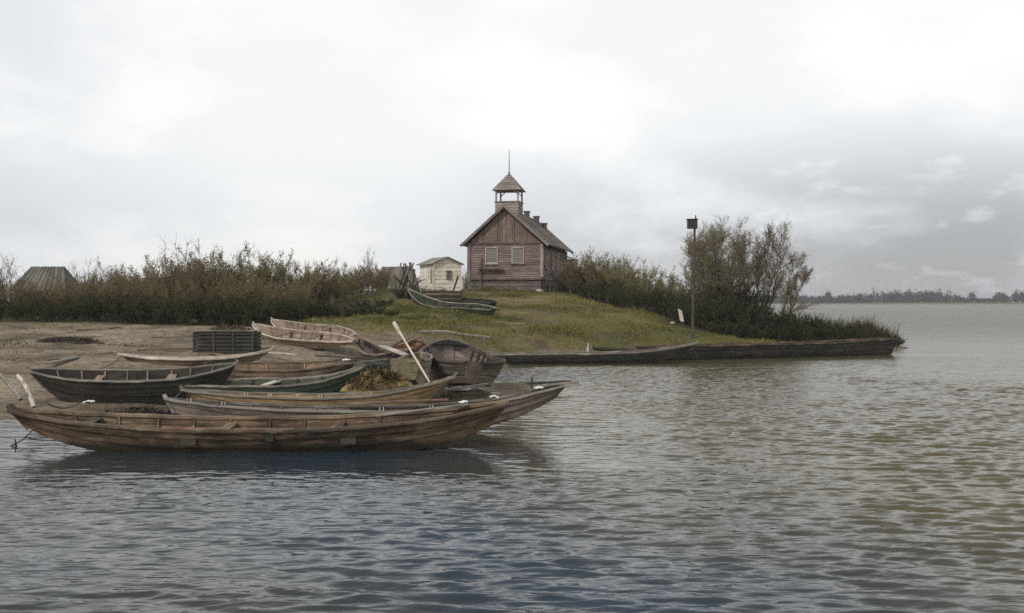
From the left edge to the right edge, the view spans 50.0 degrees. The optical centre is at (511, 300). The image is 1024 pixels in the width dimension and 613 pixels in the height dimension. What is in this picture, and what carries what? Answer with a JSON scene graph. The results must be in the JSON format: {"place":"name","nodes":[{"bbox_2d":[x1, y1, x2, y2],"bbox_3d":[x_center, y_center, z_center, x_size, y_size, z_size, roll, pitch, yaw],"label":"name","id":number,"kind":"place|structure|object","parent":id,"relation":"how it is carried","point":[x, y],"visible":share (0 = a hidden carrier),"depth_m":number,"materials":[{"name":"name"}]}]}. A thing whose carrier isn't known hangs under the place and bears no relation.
{"place":"outdoors","nodes":[
{"label":"outdoors","id":0,"kind":"place"},
{"bbox_2d":[0,322,433,359],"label":"sparse grass","id":1,"kind":"structure","parent":0,"point":[115,328],"depth_m":47.88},
{"bbox_2d":[0,304,1023,612],"bbox_3d":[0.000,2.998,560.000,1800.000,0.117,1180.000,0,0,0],"label":"water","id":2,"kind":"structure","parent":0,"point":[892,482],"depth_m":16.20,"materials":[{"name":"liquid"}]},
{"bbox_2d":[6,399,508,452],"bbox_3d":[-5.120,2.594,22.321,10.116,1.093,1.794,0,3,-2],"label":"front boat","id":3,"kind":"object","parent":2,"relation":"on","point":[119,432],"visible":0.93,"depth_m":21.79,"materials":[{"name":"brown wood"}]},
{"bbox_2d":[376,403,467,416],"bbox_3d":[-1.855,2.261,22.650,1.898,0.261,0.200,0,0,-3],"label":"plank","id":4,"kind":"object","parent":3,"relation":"in","point":[421,410],"visible":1,"depth_m":22.57,"materials":[{"name":"grey wood"}]},
{"bbox_2d":[184,364,365,398],"bbox_3d":[-6.717,2.385,30.439,5.324,1.197,1.294,0,6,2],"label":"green boat","id":5,"kind":"object","parent":2,"relation":"on","point":[330,383],"visible":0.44,"depth_m":29.98,"materials":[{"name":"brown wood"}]},
{"bbox_2d":[179,371,457,404],"bbox_3d":[-4.998,2.413,28.189,7.245,1.214,1.194,0,1,3],"label":"ochre boat","id":6,"kind":"object","parent":2,"relation":"on","point":[432,389],"visible":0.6,"depth_m":27.79,"materials":[{"name":"brown wood"}]},
{"bbox_2d":[162,377,578,424],"bbox_3d":[-3.234,2.389,25.049,9.517,1.302,1.344,0,0,1],"label":"second boat","id":7,"kind":"object","parent":2,"relation":"on","point":[522,403],"visible":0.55,"depth_m":24.76,"materials":[{"name":"brown wood"}]},
{"bbox_2d":[343,398,448,404],"bbox_3d":[-2.682,2.337,25.350,2.416,0.142,0.240,0,0,2],"label":"plank","id":8,"kind":"object","parent":7,"relation":"in","point":[393,401],"visible":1,"depth_m":25.25,"materials":[{"name":"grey wood"}]},
{"bbox_2d":[489,340,697,363],"bbox_3d":[3.748,2.512,52.453,10.580,1.215,1.744,0,0,-6],"label":"shore barge","id":9,"kind":"object","parent":2,"relation":"on","point":[647,356],"visible":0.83,"depth_m":51.82,"materials":[{"name":"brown wood"}]},
{"bbox_2d":[634,337,897,359],"bbox_3d":[13.608,2.596,57.889,16.379,1.049,1.944,0,0,-24],"label":"point barge","id":10,"kind":"object","parent":2,"relation":"on","point":[833,348],"visible":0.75,"depth_m":57.53,"materials":[{"name":"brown wood"}]},
{"bbox_2d":[0,290,1023,420],"bbox_3d":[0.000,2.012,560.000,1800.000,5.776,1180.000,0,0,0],"label":"ground","id":11,"kind":"structure","parent":0,"point":[129,333],"depth_m":53.10,"materials":[{"name":"plant"}]},
{"bbox_2d":[0,279,40,321],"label":"shrub","id":12,"kind":"object","parent":11,"relation":"on","point":[3,291],"visible":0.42,"depth_m":59.90,"materials":[{"name":"green plant"}]},
{"bbox_2d":[0,294,47,321],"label":"shrub","id":13,"kind":"object","parent":11,"relation":"on","point":[15,312],"visible":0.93,"depth_m":58.02,"materials":[{"name":"green plant"}]},
{"bbox_2d":[3,279,61,320],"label":"shrub","id":14,"kind":"object","parent":11,"relation":"on","point":[49,287],"visible":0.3,"depth_m":60.55,"materials":[{"name":"green plant"}]},
{"bbox_2d":[11,266,79,316],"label":"mossy hut","id":15,"kind":"object","parent":11,"relation":"on","point":[39,274],"visible":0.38,"depth_m":65.43,"materials":[{"name":"grey wood"}]},
{"bbox_2d":[28,295,73,321],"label":"shrub","id":16,"kind":"object","parent":11,"relation":"on","point":[45,312],"visible":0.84,"depth_m":58.02,"materials":[{"name":"green plant"}]},
{"bbox_2d":[35,333,103,343],"bbox_3d":[-18.536,1.611,45.997,2.958,0.459,1.232,0,0,0],"label":"wrack heap","id":17,"kind":"object","parent":11,"relation":"on","point":[71,339],"visible":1,"depth_m":45.77,"materials":[{"name":"brown plant"}]},
{"bbox_2d":[32,270,108,319],"bbox_3d":[-24.153,-0.250,60.226,4.114,2.977,3.190,0,0,-2],"label":"shrub","id":18,"kind":"object","parent":11,"relation":"on","point":[81,290],"visible":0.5,"depth_m":60.17,"materials":[{"name":"green plant"}]},
{"bbox_2d":[59,290,105,321],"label":"shrub","id":19,"kind":"object","parent":11,"relation":"on","point":[73,314],"visible":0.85,"depth_m":58.20,"materials":[{"name":"green plant"}]},
{"bbox_2d":[74,272,129,317],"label":"shrub","id":20,"kind":"object","parent":11,"relation":"on","point":[89,288],"visible":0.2,"depth_m":61.38,"materials":[{"name":"green plant"}]},
{"bbox_2d":[77,290,136,321],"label":"shrub","id":21,"kind":"object","parent":11,"relation":"on","point":[97,312],"visible":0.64,"depth_m":58.06,"materials":[{"name":"green plant"}]},
{"bbox_2d":[89,280,137,319],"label":"shrub","id":22,"kind":"object","parent":11,"relation":"on","point":[101,299],"visible":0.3,"depth_m":59.59,"materials":[{"name":"green plant"}]},
{"bbox_2d":[96,262,153,297],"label":"shrub","id":23,"kind":"object","parent":11,"relation":"on","point":[120,280],"visible":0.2,"depth_m":62.57,"materials":[{"name":"green plant"}]},
{"bbox_2d":[99,292,153,324],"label":"shrub","id":24,"kind":"object","parent":11,"relation":"on","point":[119,308],"visible":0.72,"depth_m":57.16,"materials":[{"name":"green plant"}]},
{"bbox_2d":[25,359,237,404],"bbox_3d":[-10.540,2.254,30.609,5.667,1.186,1.444,0,9,-10],"label":"tarred boat","id":25,"kind":"object","parent":11,"relation":"on","point":[117,386],"visible":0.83,"depth_m":30.22,"materials":[{"name":"brown wood"}]},
{"bbox_2d":[111,278,163,320],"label":"shrub","id":26,"kind":"object","parent":11,"relation":"on","point":[132,291],"visible":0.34,"depth_m":59.41,"materials":[{"name":"green plant"}]},
{"bbox_2d":[105,404,176,414],"bbox_3d":[-9.381,2.892,27.316,3.464,0.683,1.216,0,0,0],"label":"net heap","id":27,"kind":"object","parent":11,"relation":"on","point":[139,409],"visible":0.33,"depth_m":27.18,"materials":[{"name":"brown fabric"}]},
{"bbox_2d":[114,291,177,324],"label":"shrub","id":28,"kind":"object","parent":11,"relation":"on","point":[137,305],"visible":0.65,"depth_m":56.95,"materials":[{"name":"green plant"}]},
{"bbox_2d":[124,253,200,297],"bbox_3d":[-19.683,-0.787,62.189,4.493,3.870,3.483,0,0,-17],"label":"shrub","id":29,"kind":"object","parent":11,"relation":"on","point":[162,271],"visible":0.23,"depth_m":62.00,"materials":[{"name":"green plant"}]},
{"bbox_2d":[144,295,193,324],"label":"shrub","id":30,"kind":"object","parent":11,"relation":"on","point":[164,313],"visible":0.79,"depth_m":56.75,"materials":[{"name":"green plant"}]},
{"bbox_2d":[137,267,200,308],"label":"shrub","id":31,"kind":"object","parent":11,"relation":"on","point":[162,293],"visible":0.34,"depth_m":59.71,"materials":[{"name":"green plant"}]},
{"bbox_2d":[149,258,226,302],"bbox_3d":[-18.384,-0.651,61.830,4.175,3.625,3.890,0,0,41],"label":"shrub","id":32,"kind":"object","parent":11,"relation":"on","point":[189,273],"visible":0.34,"depth_m":61.27,"materials":[{"name":"green plant"}]},
{"bbox_2d":[0,327,382,365],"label":"shore weeds","id":33,"kind":"object","parent":11,"relation":"on","point":[142,345],"visible":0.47,"depth_m":45.35,"materials":[{"name":"green plant"}]},
{"bbox_2d":[159,288,229,325],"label":"shrub","id":34,"kind":"object","parent":11,"relation":"on","point":[184,313],"visible":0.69,"depth_m":56.49,"materials":[{"name":"green plant"}]},
{"bbox_2d":[116,345,274,366],"bbox_3d":[-11.055,1.961,38.400,5.447,0.798,1.094,0,0,-4],"label":"pale rimmed boat","id":35,"kind":"object","parent":11,"relation":"on","point":[193,361],"visible":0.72,"depth_m":38.00,"materials":[{"name":"brown wood"}]},
{"bbox_2d":[168,275,227,320],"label":"shrub","id":36,"kind":"object","parent":11,"relation":"on","point":[195,288],"visible":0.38,"depth_m":59.32,"materials":[{"name":"green plant"}]},
{"bbox_2d":[172,255,249,298],"bbox_3d":[-17.357,-0.810,62.779,4.493,3.870,3.483,0,0,-44],"label":"shrub","id":37,"kind":"object","parent":11,"relation":"on","point":[202,274],"visible":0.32,"depth_m":62.04,"materials":[{"name":"green plant"}]},
{"bbox_2d":[177,241,255,306],"bbox_3d":[-16.988,-1.303,64.059,4.315,4.652,4.502,0,0,18],"label":"shrub","id":38,"kind":"object","parent":11,"relation":"on","point":[215,266],"visible":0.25,"depth_m":63.25,"materials":[{"name":"green plant"}]},
{"bbox_2d":[188,294,256,325],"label":"shrub","id":39,"kind":"object","parent":11,"relation":"on","point":[209,316],"visible":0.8,"depth_m":56.53,"materials":[{"name":"green plant"}]},
{"bbox_2d":[193,330,262,353],"bbox_3d":[-11.289,1.643,43.581,2.471,0.928,1.273,0,0,2],"label":"slatted crate","id":40,"kind":"object","parent":11,"relation":"on","point":[232,340],"visible":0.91,"depth_m":42.99,"materials":[{"name":"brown wood"}]},
{"bbox_2d":[204,267,264,319],"bbox_3d":[-15.150,-0.333,60.012,3.308,3.102,3.451,0,0,-4],"label":"shrub","id":41,"kind":"object","parent":11,"relation":"on","point":[223,291],"visible":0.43,"depth_m":59.38,"materials":[{"name":"green plant"}]},
{"bbox_2d":[215,294,276,325],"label":"shrub","id":42,"kind":"object","parent":11,"relation":"on","point":[259,317],"visible":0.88,"depth_m":56.53,"materials":[{"name":"green plant"}]},
{"bbox_2d":[220,277,272,309],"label":"shrub","id":43,"kind":"object","parent":11,"relation":"on","point":[234,292],"visible":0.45,"depth_m":59.72,"materials":[{"name":"green plant"}]},
{"bbox_2d":[210,250,283,295],"bbox_3d":[-15.564,-0.980,63.465,3.773,4.070,4.111,0,0,12],"label":"shrub","id":44,"kind":"object","parent":11,"relation":"on","point":[245,268],"visible":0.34,"depth_m":62.58,"materials":[{"name":"green plant"}]},
{"bbox_2d":[228,240,292,296],"bbox_3d":[-14.566,-1.295,63.634,3.694,4.458,4.190,0,0,-15],"label":"shrub","id":45,"kind":"object","parent":11,"relation":"on","point":[276,274],"visible":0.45,"depth_m":63.38,"materials":[{"name":"green plant"}]},
{"bbox_2d":[237,280,288,313],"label":"shrub","id":46,"kind":"object","parent":11,"relation":"on","point":[270,291],"visible":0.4,"depth_m":59.85,"materials":[{"name":"green plant"}]},
{"bbox_2d":[243,297,296,325],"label":"shrub","id":47,"kind":"object","parent":11,"relation":"on","point":[272,313],"visible":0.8,"depth_m":56.92,"materials":[{"name":"green plant"}]},
{"bbox_2d":[249,248,305,301],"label":"shrub","id":48,"kind":"object","parent":11,"relation":"on","point":[295,270],"visible":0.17,"depth_m":64.70,"materials":[{"name":"green plant"}]},
{"bbox_2d":[203,354,359,377],"bbox_3d":[-7.119,2.220,34.019,4.920,1.172,1.294,0,8,2],"label":"mud brown boat","id":49,"kind":"object","parent":11,"relation":"on","point":[272,369],"visible":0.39,"depth_m":33.64,"materials":[{"name":"brown wood"}]},
{"bbox_2d":[265,277,307,314],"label":"shrub","id":50,"kind":"object","parent":11,"relation":"on","point":[297,293],"visible":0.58,"depth_m":61.99,"materials":[{"name":"green plant"}]},
{"bbox_2d":[269,298,313,321],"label":"shrub","id":51,"kind":"object","parent":11,"relation":"on","point":[300,314],"visible":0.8,"depth_m":58.21,"materials":[{"name":"green plant"}]},
{"bbox_2d":[263,252,327,301],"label":"shrub","id":52,"kind":"object","parent":11,"relation":"on","point":[315,270],"visible":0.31,"depth_m":65.51,"materials":[{"name":"green plant"}]},
{"bbox_2d":[272,275,321,310],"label":"shrub","id":53,"kind":"object","parent":11,"relation":"on","point":[308,295],"visible":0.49,"depth_m":63.42,"materials":[{"name":"green plant"}]},
{"bbox_2d":[252,321,355,348],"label":"pink boat","id":54,"kind":"object","parent":11,"relation":"on","point":[311,339],"visible":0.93,"depth_m":45.94,"materials":[{"name":"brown wood"}]},
{"bbox_2d":[285,298,331,319],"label":"shrub","id":55,"kind":"object","parent":11,"relation":"on","point":[316,308],"visible":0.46,"depth_m":60.02,"materials":[{"name":"green plant"}]},
{"bbox_2d":[270,317,356,336],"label":"pink boat","id":56,"kind":"object","parent":11,"relation":"on","point":[313,327],"visible":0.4,"depth_m":50.94,"materials":[{"name":"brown wood"}]},
{"bbox_2d":[288,259,341,303],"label":"shrub","id":57,"kind":"object","parent":11,"relation":"on","point":[323,281],"visible":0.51,"depth_m":66.56,"materials":[{"name":"green plant"}]},
{"bbox_2d":[300,256,349,304],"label":"shrub","id":58,"kind":"object","parent":11,"relation":"on","point":[333,271],"visible":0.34,"depth_m":68.28,"materials":[{"name":"green plant"}]},
{"bbox_2d":[326,262,362,302],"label":"shrub","id":59,"kind":"object","parent":11,"relation":"on","point":[353,284],"visible":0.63,"depth_m":69.84,"materials":[{"name":"green plant"}]},
{"bbox_2d":[337,262,375,298],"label":"shrub","id":60,"kind":"object","parent":11,"relation":"on","point":[365,284],"visible":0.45,"depth_m":71.61,"materials":[{"name":"green plant"}]},
{"bbox_2d":[355,258,393,295],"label":"shrub","id":61,"kind":"object","parent":11,"relation":"on","point":[375,283],"visible":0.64,"depth_m":74.76,"materials":[{"name":"green plant"}]},
{"bbox_2d":[340,366,415,392],"bbox_3d":[-3.566,2.119,29.607,2.165,0.710,1.348,0,0,0],"label":"straw heap","id":62,"kind":"object","parent":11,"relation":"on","point":[373,379],"visible":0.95,"depth_m":29.31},
{"bbox_2d":[355,333,415,367],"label":"rosy boat","id":63,"kind":"object","parent":11,"relation":"on","point":[365,348],"visible":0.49,"depth_m":41.35,"materials":[{"name":"brown wood"}]},
{"bbox_2d":[389,349,432,384],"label":"square ended boat","id":64,"kind":"object","parent":11,"relation":"on","point":[406,365],"visible":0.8,"depth_m":31.30,"materials":[{"name":"paint"}]},
{"bbox_2d":[416,257,464,290],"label":"cream shed","id":65,"kind":"structure","parent":11,"relation":"on","point":[438,273],"depth_m":75.67,"materials":[{"name":"paint"}]},
{"bbox_2d":[423,290,461,299],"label":"timber stack","id":66,"kind":"object","parent":11,"relation":"on","point":[443,293],"visible":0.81,"depth_m":71.58,"materials":[{"name":"grey wood"}]},
{"bbox_2d":[407,287,496,315],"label":"turf boat","id":67,"kind":"object","parent":11,"relation":"on","point":[418,298],"visible":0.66,"depth_m":68.17,"materials":[{"name":"green wood"}]},
{"bbox_2d":[419,330,489,339],"bbox_3d":[-2.938,1.777,56.007,3.684,0.570,0.360,0,0,-14],"label":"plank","id":68,"kind":"object","parent":11,"relation":"on","point":[453,332],"visible":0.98,"depth_m":55.97,"materials":[{"name":"grey wood"}]},
{"bbox_2d":[419,340,505,386],"bbox_3d":[-1.765,2.130,37.260,2.644,1.462,4.047,3,-1,-15],"label":"ribbed boat","id":69,"kind":"object","parent":11,"relation":"on","point":[470,364],"visible":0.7,"depth_m":35.84,"materials":[{"name":"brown wood"}]},
{"bbox_2d":[444,297,497,305],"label":"turf boat","id":70,"kind":"object","parent":11,"relation":"on","point":[482,301],"visible":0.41,"depth_m":69.41,"materials":[{"name":"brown wood"}]},
{"bbox_2d":[205,286,796,351],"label":"grass","id":71,"kind":"structure","parent":11,"relation":"on","point":[414,309],"depth_m":62.38,"materials":[{"name":"plant"}]},
{"bbox_2d":[460,154,578,291],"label":"church","id":72,"kind":"structure","parent":11,"relation":"on","point":[510,244],"depth_m":85.64,"materials":[{"name":"brown wood"}]},
{"bbox_2d":[484,247,497,264],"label":"window","id":73,"kind":"structure","parent":72,"relation":"in","point":[491,253],"depth_m":85.66,"materials":[{"name":"grey wood"}]},
{"bbox_2d":[512,247,523,263],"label":"window","id":74,"kind":"structure","parent":72,"relation":"in","point":[517,252],"depth_m":85.26,"materials":[{"name":"white wood"}]},
{"bbox_2d":[555,254,605,298],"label":"shrub","id":75,"kind":"object","parent":11,"relation":"on","point":[563,271],"visible":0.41,"depth_m":81.46,"materials":[{"name":"green plant"}]},
{"bbox_2d":[574,277,609,300],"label":"shrub","id":76,"kind":"object","parent":11,"relation":"on","point":[582,289],"visible":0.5,"depth_m":77.35,"materials":[{"name":"green plant"}]},
{"bbox_2d":[565,246,623,294],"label":"shrub","id":77,"kind":"object","parent":11,"relation":"on","point":[575,274],"visible":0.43,"depth_m":80.36,"materials":[{"name":"green plant"}]},
{"bbox_2d":[587,279,629,305],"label":"shrub","id":78,"kind":"object","parent":11,"relation":"on","point":[598,295],"visible":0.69,"depth_m":75.28,"materials":[{"name":"green plant"}]},
{"bbox_2d":[580,250,639,303],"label":"shrub","id":79,"kind":"object","parent":11,"relation":"on","point":[591,274],"visible":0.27,"depth_m":78.62,"materials":[{"name":"green plant"}]},
{"bbox_2d":[587,256,640,307],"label":"shrub","id":80,"kind":"object","parent":11,"relation":"on","point":[603,261],"visible":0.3,"depth_m":78.00,"materials":[{"name":"green plant"}]},
{"bbox_2d":[603,285,644,308],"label":"shrub","id":81,"kind":"object","parent":11,"relation":"on","point":[615,300],"visible":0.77,"depth_m":73.07,"materials":[{"name":"green plant"}]},
{"bbox_2d":[601,251,660,307],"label":"shrub","id":82,"kind":"object","parent":11,"relation":"on","point":[612,279],"visible":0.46,"depth_m":76.26,"materials":[{"name":"green plant"}]},
{"bbox_2d":[618,285,659,309],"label":"shrub","id":83,"kind":"object","parent":11,"relation":"on","point":[635,301],"visible":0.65,"depth_m":71.34,"materials":[{"name":"green plant"}]},
{"bbox_2d":[621,263,675,307],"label":"shrub","id":84,"kind":"object","parent":11,"relation":"on","point":[631,278],"visible":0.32,"depth_m":74.69,"materials":[{"name":"green plant"}]},
{"bbox_2d":[638,287,676,314],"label":"shrub","id":85,"kind":"object","parent":11,"relation":"on","point":[647,304],"visible":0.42,"depth_m":69.56,"materials":[{"name":"green plant"}]},
{"bbox_2d":[634,269,685,313],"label":"shrub","id":86,"kind":"object","parent":11,"relation":"on","point":[656,281],"visible":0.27,"depth_m":74.06,"materials":[{"name":"green plant"}]},
{"bbox_2d":[650,292,688,317],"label":"shrub","id":87,"kind":"object","parent":11,"relation":"on","point":[660,309],"visible":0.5,"depth_m":68.31,"materials":[{"name":"green plant"}]},
{"bbox_2d":[659,296,701,324],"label":"shrub","id":88,"kind":"object","parent":11,"relation":"on","point":[675,314],"visible":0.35,"depth_m":66.77,"materials":[{"name":"green plant"}]},
{"bbox_2d":[686,215,697,337],"bbox_3d":[9.936,-1.163,60.500,0.600,7.093,0.500,0,0,0],"label":"box pole","id":89,"kind":"object","parent":11,"relation":"on","point":[692,223],"visible":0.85,"depth_m":60.44,"materials":[{"name":"grey wood"}]},
{"bbox_2d":[679,230,719,296],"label":"willow tree","id":90,"kind":"object","parent":11,"relation":"on","point":[684,273],"visible":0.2,"depth_m":70.19,"materials":[{"name":"green plant"}]},
{"bbox_2d":[671,269,731,304],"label":"shrub","id":91,"kind":"object","parent":11,"relation":"on","point":[690,283],"visible":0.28,"depth_m":68.10,"materials":[{"name":"green plant"}]},
{"bbox_2d":[668,289,737,328],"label":"shrub","id":92,"kind":"object","parent":11,"relation":"on","point":[685,316],"visible":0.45,"depth_m":65.76,"materials":[{"name":"green plant"}]},
{"bbox_2d":[681,293,740,331],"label":"shrub","id":93,"kind":"object","parent":11,"relation":"on","point":[697,314],"visible":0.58,"depth_m":64.92,"materials":[{"name":"green plant"}]},
{"bbox_2d":[679,215,753,307],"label":"willow tree","id":94,"kind":"object","parent":11,"relation":"on","point":[706,265],"visible":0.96,"depth_m":67.39,"materials":[{"name":"green plant"}]},
{"bbox_2d":[701,319,734,336],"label":"shrub","id":95,"kind":"object","parent":11,"relation":"on","point":[714,328],"visible":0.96,"depth_m":63.48,"materials":[{"name":"green plant"}]},
{"bbox_2d":[686,276,775,314],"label":"shrub","id":96,"kind":"object","parent":11,"relation":"on","point":[744,292],"visible":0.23,"depth_m":67.36,"materials":[{"name":"green plant"}]},
{"bbox_2d":[707,299,756,332],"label":"shrub","id":97,"kind":"object","parent":11,"relation":"on","point":[739,319],"visible":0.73,"depth_m":64.07,"materials":[{"name":"green plant"}]},
{"bbox_2d":[699,223,769,296],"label":"willow tree","id":98,"kind":"object","parent":11,"relation":"on","point":[749,245],"visible":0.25,"depth_m":69.88,"materials":[{"name":"green plant"}]},
{"bbox_2d":[719,320,758,338],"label":"shrub","id":99,"kind":"object","parent":11,"relation":"on","point":[735,331],"visible":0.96,"depth_m":63.40,"materials":[{"name":"green plant"}]},
{"bbox_2d":[728,300,778,337],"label":"shrub","id":100,"kind":"object","parent":11,"relation":"on","point":[761,319],"visible":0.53,"depth_m":64.70,"materials":[{"name":"green plant"}]},
{"bbox_2d":[733,290,778,314],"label":"shrub","id":101,"kind":"object","parent":11,"relation":"on","point":[765,298],"visible":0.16,"depth_m":67.85,"materials":[{"name":"green plant"}]},
{"bbox_2d":[721,214,801,311],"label":"willow tree","id":102,"kind":"object","parent":11,"relation":"on","point":[762,270],"visible":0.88,"depth_m":68.69,"materials":[{"name":"green plant"}]},
{"bbox_2d":[739,306,794,331],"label":"shrub","id":103,"kind":"object","parent":11,"relation":"on","point":[780,321],"visible":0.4,"depth_m":65.39,"materials":[{"name":"green plant"}]},
{"bbox_2d":[772,252,819,316],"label":"willow tree","id":104,"kind":"object","parent":11,"relation":"on","point":[805,275],"visible":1,"depth_m":66.72,"materials":[{"name":"green plant"}]},
{"bbox_2d":[717,307,901,349],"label":"reeds","id":105,"kind":"object","parent":11,"relation":"on","point":[866,326],"visible":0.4,"depth_m":67.32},
{"bbox_2d":[808,319,852,340],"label":"shrub","id":106,"kind":"object","parent":11,"relation":"on","point":[831,329],"visible":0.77,"depth_m":66.58,"materials":[{"name":"green plant"}]},
{"bbox_2d":[748,287,1023,302],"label":"wood","id":107,"kind":"object","parent":11,"relation":"on","point":[911,297],"visible":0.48,"depth_m":905.84,"materials":[{"name":"green plant"}]},
{"bbox_2d":[0,0,1023,302],"label":"sky","id":108,"kind":"structure","parent":0,"point":[889,134],"materials":[{"name":"white"}]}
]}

